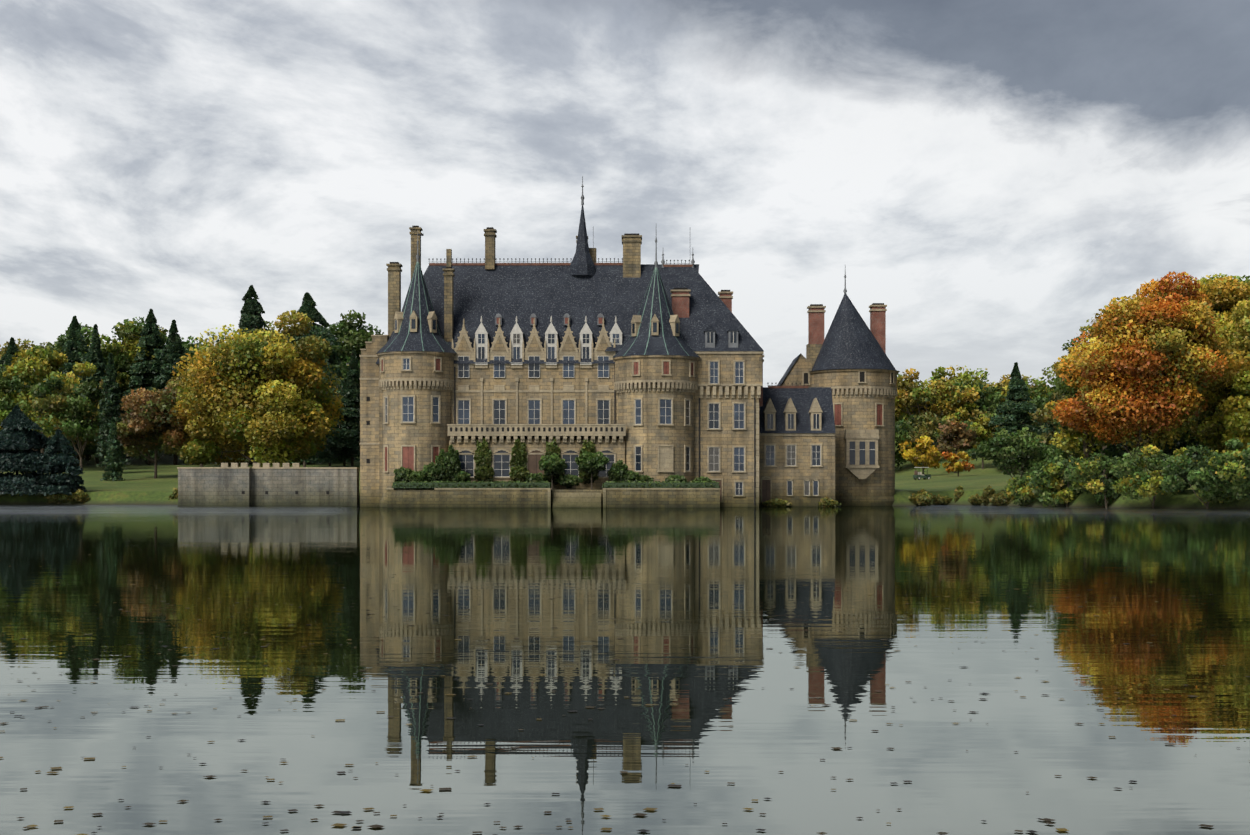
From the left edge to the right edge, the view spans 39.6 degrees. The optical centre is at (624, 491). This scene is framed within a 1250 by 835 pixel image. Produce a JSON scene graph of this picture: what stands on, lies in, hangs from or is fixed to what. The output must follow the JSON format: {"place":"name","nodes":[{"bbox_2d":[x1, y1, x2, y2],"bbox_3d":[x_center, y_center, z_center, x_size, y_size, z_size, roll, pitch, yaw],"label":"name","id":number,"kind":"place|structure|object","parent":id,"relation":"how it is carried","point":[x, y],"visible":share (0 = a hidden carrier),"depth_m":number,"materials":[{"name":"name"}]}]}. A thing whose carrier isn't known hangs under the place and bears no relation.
{"place":"outdoors","nodes":[
{"label":"outdoors","id":0,"kind":"place"},
{"bbox_2d":[359,335,388,506],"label":"square turret","id":1,"kind":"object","parent":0,"point":[369,430],"depth_m":181.65,"materials":[{"name":"beige stone"}]},
{"bbox_2d":[376,234,455,506],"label":"round tower","id":2,"kind":"structure","parent":0,"point":[416,379],"depth_m":177.87,"materials":[{"name":"beige stone"}]},
{"bbox_2d":[474,438,598,484],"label":"conical shrub","id":3,"kind":"object","parent":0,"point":[483,469],"visible":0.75,"depth_m":177.32,"materials":[{"name":"green plant"}]},
{"bbox_2d":[386,488,719,507],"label":"terrace retaining wall","id":4,"kind":"structure","parent":0,"point":[551,498],"depth_m":172.47,"materials":[{"name":"beige stone"}]},
{"bbox_2d":[551,473,591,489],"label":"tree trunks","id":5,"kind":"object","parent":4,"relation":"on","point":[552,482],"visible":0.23,"depth_m":174.98,"materials":[{"name":"brown wood"}]},
{"bbox_2d":[0,505,1249,834],"bbox_3d":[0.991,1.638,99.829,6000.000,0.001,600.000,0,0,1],"label":"lake water","id":6,"kind":"structure","parent":0,"point":[676,689],"depth_m":15.86,"materials":[{"name":"grey liquid"}]},
{"bbox_2d":[0,509,1249,834],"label":"floating leaves","id":7,"kind":"object","parent":6,"relation":"on","point":[590,719],"visible":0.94,"depth_m":10.07,"materials":[{"name":"brown plant"}]},
{"bbox_2d":[0,389,1249,509],"bbox_3d":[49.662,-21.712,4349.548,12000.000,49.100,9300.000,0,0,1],"label":"ground","id":8,"kind":"structure","parent":0,"point":[140,484],"depth_m":219.50,"materials":[{"name":"green plant"}]},
{"bbox_2d":[0,364,32,451],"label":"tree","id":9,"kind":"object","parent":8,"relation":"on","point":[6,393],"visible":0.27,"depth_m":285.13,"materials":[{"name":"green plant"}]},
{"bbox_2d":[0,337,48,453],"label":"fir tree","id":10,"kind":"object","parent":8,"relation":"on","point":[11,351],"visible":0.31,"depth_m":300.33,"materials":[{"name":"green plant"}]},
{"bbox_2d":[0,338,62,383],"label":"tree","id":11,"kind":"object","parent":8,"relation":"on","point":[25,346],"visible":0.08,"depth_m":315.15,"materials":[{"name":"green plant"}]},
{"bbox_2d":[0,405,77,495],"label":"cedar tree","id":12,"kind":"object","parent":8,"relation":"on","point":[17,424],"visible":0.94,"depth_m":209.42,"materials":[{"name":"green plant"}]},
{"bbox_2d":[0,345,96,453],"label":"tree","id":13,"kind":"object","parent":8,"relation":"on","point":[43,363],"visible":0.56,"depth_m":282.41,"materials":[{"name":"green plant"}]},
{"bbox_2d":[23,429,86,495],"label":"cedar tree","id":14,"kind":"object","parent":8,"relation":"on","point":[60,464],"visible":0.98,"depth_m":209.25,"materials":[{"name":"green plant"}]},
{"bbox_2d":[40,316,100,465],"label":"fir tree","id":15,"kind":"object","parent":8,"relation":"on","point":[76,348],"visible":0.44,"depth_m":300.37,"materials":[{"name":"green plant"}]},
{"bbox_2d":[48,323,102,351],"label":"tree","id":16,"kind":"object","parent":8,"relation":"on","point":[62,340],"visible":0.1,"depth_m":318.86,"materials":[{"name":"green plant"}]},
{"bbox_2d":[29,376,123,468],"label":"tree","id":17,"kind":"object","parent":8,"relation":"on","point":[73,413],"visible":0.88,"depth_m":272.95,"materials":[{"name":"green plant"}]},
{"bbox_2d":[77,324,106,464],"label":"fir tree","id":18,"kind":"object","parent":8,"relation":"on","point":[96,357],"visible":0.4,"depth_m":300.00,"materials":[{"name":"green plant"}]},
{"bbox_2d":[78,410,121,460],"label":"tree","id":19,"kind":"object","parent":8,"relation":"on","point":[87,458],"depth_m":311.31,"materials":[{"name":"green plant"}]},
{"bbox_2d":[94,353,130,466],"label":"dark fir tree","id":20,"kind":"object","parent":8,"relation":"on","point":[109,406],"visible":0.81,"depth_m":262.05,"materials":[{"name":"green plant"}]},
{"bbox_2d":[100,418,124,480],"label":"conifer tree","id":21,"kind":"object","parent":8,"relation":"on","point":[113,468],"visible":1,"depth_m":240.21,"materials":[{"name":"green plant"}]},
{"bbox_2d":[65,319,167,419],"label":"tree","id":22,"kind":"object","parent":8,"relation":"on","point":[124,361],"visible":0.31,"depth_m":306.45,"materials":[{"name":"green plant"}]},
{"bbox_2d":[120,309,164,463],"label":"fir tree","id":23,"kind":"object","parent":8,"relation":"on","point":[147,371],"visible":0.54,"depth_m":304.34,"materials":[{"name":"green plant"}]},
{"bbox_2d":[127,409,171,464],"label":"tree","id":24,"kind":"object","parent":8,"relation":"on","point":[144,458],"depth_m":299.18,"materials":[{"name":"green plant"}]},
{"bbox_2d":[116,317,188,374],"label":"tree","id":25,"kind":"object","parent":8,"relation":"on","point":[142,322],"depth_m":323.60,"materials":[{"name":"green plant"}]},
{"bbox_2d":[116,387,189,478],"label":"russet tree","id":26,"kind":"object","parent":8,"relation":"on","point":[152,410],"visible":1,"depth_m":244.35,"materials":[{"name":"brown plant"}]},
{"bbox_2d":[149,319,190,464],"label":"fir tree","id":27,"kind":"object","parent":8,"relation":"on","point":[174,349],"visible":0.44,"depth_m":299.45,"materials":[{"name":"green plant"}]},
{"bbox_2d":[159,368,202,466],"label":"tree","id":28,"kind":"object","parent":8,"relation":"on","point":[173,384],"visible":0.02,"depth_m":282.91,"materials":[{"name":"green plant"}]},
{"bbox_2d":[181,336,206,365],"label":"tree","id":29,"kind":"object","parent":8,"relation":"on","point":[189,345],"depth_m":317.63,"materials":[{"name":"green plant"}]},
{"bbox_2d":[203,328,233,345],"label":"tree","id":30,"kind":"object","parent":8,"relation":"on","point":[216,341],"depth_m":317.47,"materials":[{"name":"plant"}]},
{"bbox_2d":[171,310,343,466],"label":"golden tree","id":31,"kind":"object","parent":8,"relation":"on","point":[261,395],"visible":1,"depth_m":237.25,"materials":[{"name":"yellow plant"}]},
{"bbox_2d":[237,285,277,463],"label":"fir tree","id":32,"kind":"object","parent":8,"relation":"on","point":[251,318],"visible":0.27,"depth_m":299.10,"materials":[{"name":"green plant"}]},
{"bbox_2d":[177,463,358,506],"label":"stone wall","id":33,"kind":"structure","parent":8,"relation":"on","point":[257,485],"depth_m":183.99,"materials":[{"name":"grey stone"}]},
{"bbox_2d":[263,321,294,344],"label":"tree","id":34,"kind":"object","parent":8,"relation":"on","point":[270,325],"depth_m":312.99,"materials":[{"name":"green plant"}]},
{"bbox_2d":[265,292,342,464],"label":"fir tree","id":35,"kind":"object","parent":8,"relation":"on","point":[308,304],"visible":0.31,"depth_m":295.24,"materials":[{"name":"green plant"}]},
{"bbox_2d":[287,365,359,465],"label":"tree","id":36,"kind":"object","parent":8,"relation":"on","point":[313,458],"visible":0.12,"depth_m":271.45,"materials":[{"name":"green plant"}]},
{"bbox_2d":[311,378,359,465],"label":"fir tree","id":37,"kind":"object","parent":8,"relation":"on","point":[330,452],"visible":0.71,"depth_m":260.19,"materials":[{"name":"green plant"}]},
{"bbox_2d":[333,349,359,465],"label":"fir tree","id":38,"kind":"object","parent":8,"relation":"on","point":[353,380],"visible":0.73,"depth_m":261.74,"materials":[{"name":"green plant"}]},
{"bbox_2d":[321,310,383,387],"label":"tree","id":39,"kind":"object","parent":8,"relation":"on","point":[348,335],"visible":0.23,"depth_m":313.86,"materials":[{"name":"green plant"}]},
{"bbox_2d":[44,484,1013,506],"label":"bank vegetation","id":40,"kind":"object","parent":8,"relation":"on","point":[922,497],"visible":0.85,"depth_m":195.13,"materials":[{"name":"green plant"}]},
{"bbox_2d":[376,176,698,506],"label":"castle main building","id":41,"kind":"structure","parent":8,"relation":"on","point":[529,343],"depth_m":181.54,"materials":[{"name":"beige stone"}]},
{"bbox_2d":[447,424,625,489],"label":"gallery","id":42,"kind":"object","parent":41,"relation":"attached to","point":[613,450],"visible":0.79,"depth_m":177.65,"materials":[{"name":"beige stone"}]},
{"bbox_2d":[393,444,712,487],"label":"terrace shrubs","id":43,"kind":"object","parent":41,"relation":"on","point":[446,466],"visible":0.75,"depth_m":175.28,"materials":[{"name":"green plant"}]},
{"bbox_2d":[392,480,719,488],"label":"terrace hedge leaves","id":44,"kind":"object","parent":41,"relation":"on","point":[531,482],"visible":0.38,"depth_m":173.08,"materials":[{"name":"green plant"}]},
{"bbox_2d":[394,483,718,489],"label":"terrace hedges","id":45,"kind":"object","parent":41,"relation":"on","point":[514,485],"visible":0.61,"depth_m":172.95,"materials":[{"name":"green plant"}]},
{"bbox_2d":[539,451,609,475],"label":"small trees","id":46,"kind":"object","parent":41,"relation":"on","point":[586,461],"visible":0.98,"depth_m":174.15,"materials":[{"name":"green plant"}]},
{"bbox_2d":[759,304,835,506],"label":"castle wing","id":47,"kind":"structure","parent":8,"relation":"on","point":[797,432],"depth_m":184.15,"materials":[{"name":"beige stone"}]},
{"bbox_2d":[895,415,926,468],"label":"tree","id":48,"kind":"object","parent":8,"relation":"on","point":[899,436],"visible":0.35,"depth_m":308.98,"materials":[{"name":"green plant"}]},
{"bbox_2d":[896,374,930,415],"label":"tree","id":49,"kind":"object","parent":8,"relation":"on","point":[909,401],"visible":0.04,"depth_m":340.06,"materials":[{"name":"green plant"}]},
{"bbox_2d":[895,414,938,456],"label":"tree","id":50,"kind":"object","parent":8,"relation":"on","point":[903,416],"visible":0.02,"depth_m":326.55,"materials":[{"name":"green plant"}]},
{"bbox_2d":[898,436,941,474],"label":"yellow tree","id":51,"kind":"object","parent":8,"relation":"on","point":[931,459],"visible":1,"depth_m":283.79,"materials":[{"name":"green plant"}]},
{"bbox_2d":[913,467,930,479],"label":"golf cart","id":52,"kind":"object","parent":8,"relation":"on","point":[918,475],"visible":0.94,"depth_m":260.95,"materials":[{"name":"grey paint"}]},
{"bbox_2d":[896,411,959,462],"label":"tree","id":53,"kind":"object","parent":8,"relation":"on","point":[924,428],"visible":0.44,"depth_m":306.88,"materials":[{"name":"green plant"}]},
{"bbox_2d":[895,368,979,424],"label":"tree","id":54,"kind":"object","parent":8,"relation":"on","point":[914,391],"visible":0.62,"depth_m":327.47,"materials":[{"name":"green plant"}]},
{"bbox_2d":[912,377,979,433],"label":"tree","id":55,"kind":"object","parent":8,"relation":"on","point":[968,407],"visible":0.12,"depth_m":334.40,"materials":[{"name":"green plant"}]},
{"bbox_2d":[936,420,976,472],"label":"russet tree","id":56,"kind":"object","parent":8,"relation":"on","point":[963,439],"visible":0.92,"depth_m":290.02,"materials":[{"name":"brown plant"}]},
{"bbox_2d":[940,451,974,475],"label":"yellow tree","id":57,"kind":"object","parent":8,"relation":"on","point":[954,464],"visible":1,"depth_m":269.13,"materials":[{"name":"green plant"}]},
{"bbox_2d":[932,417,985,449],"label":"tree","id":58,"kind":"object","parent":8,"relation":"on","point":[968,423],"visible":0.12,"depth_m":319.82,"materials":[{"name":"green plant"}]},
{"bbox_2d":[929,365,994,418],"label":"tree","id":59,"kind":"object","parent":8,"relation":"on","point":[939,374],"visible":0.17,"depth_m":348.75,"materials":[{"name":"green plant"}]},
{"bbox_2d":[937,407,988,448],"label":"tree","id":60,"kind":"object","parent":8,"relation":"on","point":[954,416],"visible":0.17,"depth_m":320.12,"materials":[{"name":"green plant"}]},
{"bbox_2d":[941,371,1007,422],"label":"tree","id":61,"kind":"object","parent":8,"relation":"on","point":[986,402],"visible":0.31,"depth_m":335.61,"materials":[{"name":"green plant"}]},
{"bbox_2d":[970,413,1001,468],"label":"tree","id":62,"kind":"object","parent":8,"relation":"on","point":[984,434],"visible":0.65,"depth_m":288.73,"materials":[{"name":"green plant"}]},
{"bbox_2d":[967,409,1011,427],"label":"tree","id":63,"kind":"object","parent":8,"relation":"on","point":[973,415],"visible":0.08,"depth_m":320.79,"materials":[{"name":"green plant"}]},
{"bbox_2d":[975,374,1026,399],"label":"tree","id":64,"kind":"object","parent":8,"relation":"on","point":[1006,379],"visible":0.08,"depth_m":344.43,"materials":[{"name":"green plant"}]},
{"bbox_2d":[967,427,1062,480],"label":"tree","id":65,"kind":"object","parent":8,"relation":"on","point":[1005,454],"visible":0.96,"depth_m":189.58,"materials":[{"name":"green plant"}]},
{"bbox_2d":[988,362,1043,465],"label":"fir tree","id":66,"kind":"object","parent":8,"relation":"on","point":[1017,404],"visible":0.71,"depth_m":284.46,"materials":[{"name":"green plant"}]},
{"bbox_2d":[987,376,1049,412],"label":"tree","id":67,"kind":"object","parent":8,"relation":"on","point":[1032,385],"visible":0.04,"depth_m":339.70,"materials":[{"name":"green plant"}]},
{"bbox_2d":[1003,470,1042,506],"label":"bush","id":68,"kind":"object","parent":8,"relation":"on","point":[1020,490],"visible":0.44,"depth_m":185.65,"materials":[{"name":"green plant"}]},
{"bbox_2d":[1020,393,1055,436],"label":"tree","id":69,"kind":"object","parent":8,"relation":"on","point":[1038,401],"visible":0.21,"depth_m":315.30,"materials":[{"name":"green plant"}]},
{"bbox_2d":[1030,386,1050,422],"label":"tree","id":70,"kind":"object","parent":8,"relation":"on","point":[1043,394],"depth_m":326.29,"materials":[{"name":"green plant"}]},
{"bbox_2d":[1025,364,1067,401],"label":"tree","id":71,"kind":"object","parent":8,"relation":"on","point":[1037,391],"visible":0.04,"depth_m":326.37,"materials":[{"name":"green plant"}]},
{"bbox_2d":[1029,391,1074,456],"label":"tree","id":72,"kind":"object","parent":8,"relation":"on","point":[1046,418],"visible":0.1,"depth_m":233.39,"materials":[{"name":"green plant"}]},
{"bbox_2d":[1041,389,1074,463],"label":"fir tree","id":73,"kind":"object","parent":8,"relation":"on","point":[1048,428],"visible":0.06,"depth_m":270.52,"materials":[{"name":"green plant"}]},
{"bbox_2d":[1027,455,1102,506],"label":"bush","id":74,"kind":"object","parent":8,"relation":"on","point":[1051,486],"visible":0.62,"depth_m":177.55,"materials":[{"name":"green plant"}]},
{"bbox_2d":[1048,367,1115,458],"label":"tree","id":75,"kind":"object","parent":8,"relation":"on","point":[1085,446],"visible":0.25,"depth_m":204.31,"materials":[{"name":"green plant"}]},
{"bbox_2d":[1056,325,1107,474],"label":"tree","id":76,"kind":"object","parent":8,"relation":"on","point":[1072,345],"visible":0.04,"depth_m":237.64,"materials":[{"name":"green plant"}]},
{"bbox_2d":[1049,418,1134,461],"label":"tree","id":77,"kind":"object","parent":8,"relation":"on","point":[1109,453],"visible":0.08,"depth_m":214.01,"materials":[{"name":"green plant"}]},
{"bbox_2d":[1064,453,1146,507],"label":"bush","id":78,"kind":"object","parent":8,"relation":"on","point":[1084,474],"visible":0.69,"depth_m":171.12,"materials":[{"name":"green plant"}]},
{"bbox_2d":[1092,439,1158,460],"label":"tree","id":79,"kind":"object","parent":8,"relation":"on","point":[1113,447],"visible":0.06,"depth_m":246.05,"materials":[{"name":"green plant"}]},
{"bbox_2d":[1051,271,1228,473],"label":"tree","id":80,"kind":"object","parent":8,"relation":"on","point":[1148,367],"visible":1,"depth_m":175.86,"materials":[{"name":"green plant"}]},
{"bbox_2d":[1109,445,1196,508],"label":"bush","id":81,"kind":"object","parent":8,"relation":"on","point":[1145,484],"visible":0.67,"depth_m":161.61,"materials":[{"name":"green plant"}]},
{"bbox_2d":[1118,424,1210,473],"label":"tree","id":82,"kind":"object","parent":8,"relation":"on","point":[1178,444],"visible":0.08,"depth_m":200.55,"materials":[{"name":"green plant"}]},
{"bbox_2d":[1147,273,1249,451],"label":"tree","id":83,"kind":"object","parent":8,"relation":"on","point":[1224,293],"visible":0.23,"depth_m":190.38,"materials":[{"name":"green plant"}]},
{"bbox_2d":[1159,438,1243,508],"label":"bush","id":84,"kind":"object","parent":8,"relation":"on","point":[1210,486],"visible":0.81,"depth_m":155.31,"materials":[{"name":"green plant"}]},
{"bbox_2d":[1192,307,1221,465],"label":"gold tree","id":85,"kind":"object","parent":8,"relation":"on","point":[1192,433],"depth_m":213.55,"materials":[{"name":"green plant"}]},
{"bbox_2d":[1187,408,1249,479],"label":"tree","id":86,"kind":"object","parent":8,"relation":"on","point":[1197,421],"visible":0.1,"depth_m":192.76,"materials":[{"name":"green plant"}]},
{"bbox_2d":[1208,443,1249,500],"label":"bush","id":87,"kind":"object","parent":8,"relation":"on","point":[1238,467],"visible":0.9,"depth_m":149.65,"materials":[{"name":"green plant"}]},
{"bbox_2d":[1214,299,1249,450],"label":"tree","id":88,"kind":"object","parent":8,"relation":"on","point":[1238,415],"visible":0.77,"depth_m":181.46,"materials":[{"name":"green plant"}]},
{"bbox_2d":[0,0,1249,386],"label":"sky","id":89,"kind":"structure","parent":0,"point":[990,174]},
{"bbox_2d":[612,237,698,482],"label":"tower","id":90,"kind":"structure","parent":0,"point":[656,357],"depth_m":177.07,"materials":[{"name":"beige stone"}]},
{"bbox_2d":[605,253,763,506],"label":"chateau pavilion","id":91,"kind":"structure","parent":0,"point":[722,343],"depth_m":179.72,"materials":[{"name":"beige stone"}]},
{"bbox_2d":[809,271,899,505],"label":"tower","id":92,"kind":"structure","parent":0,"point":[855,370],"depth_m":192.15,"materials":[{"name":"beige stone"}]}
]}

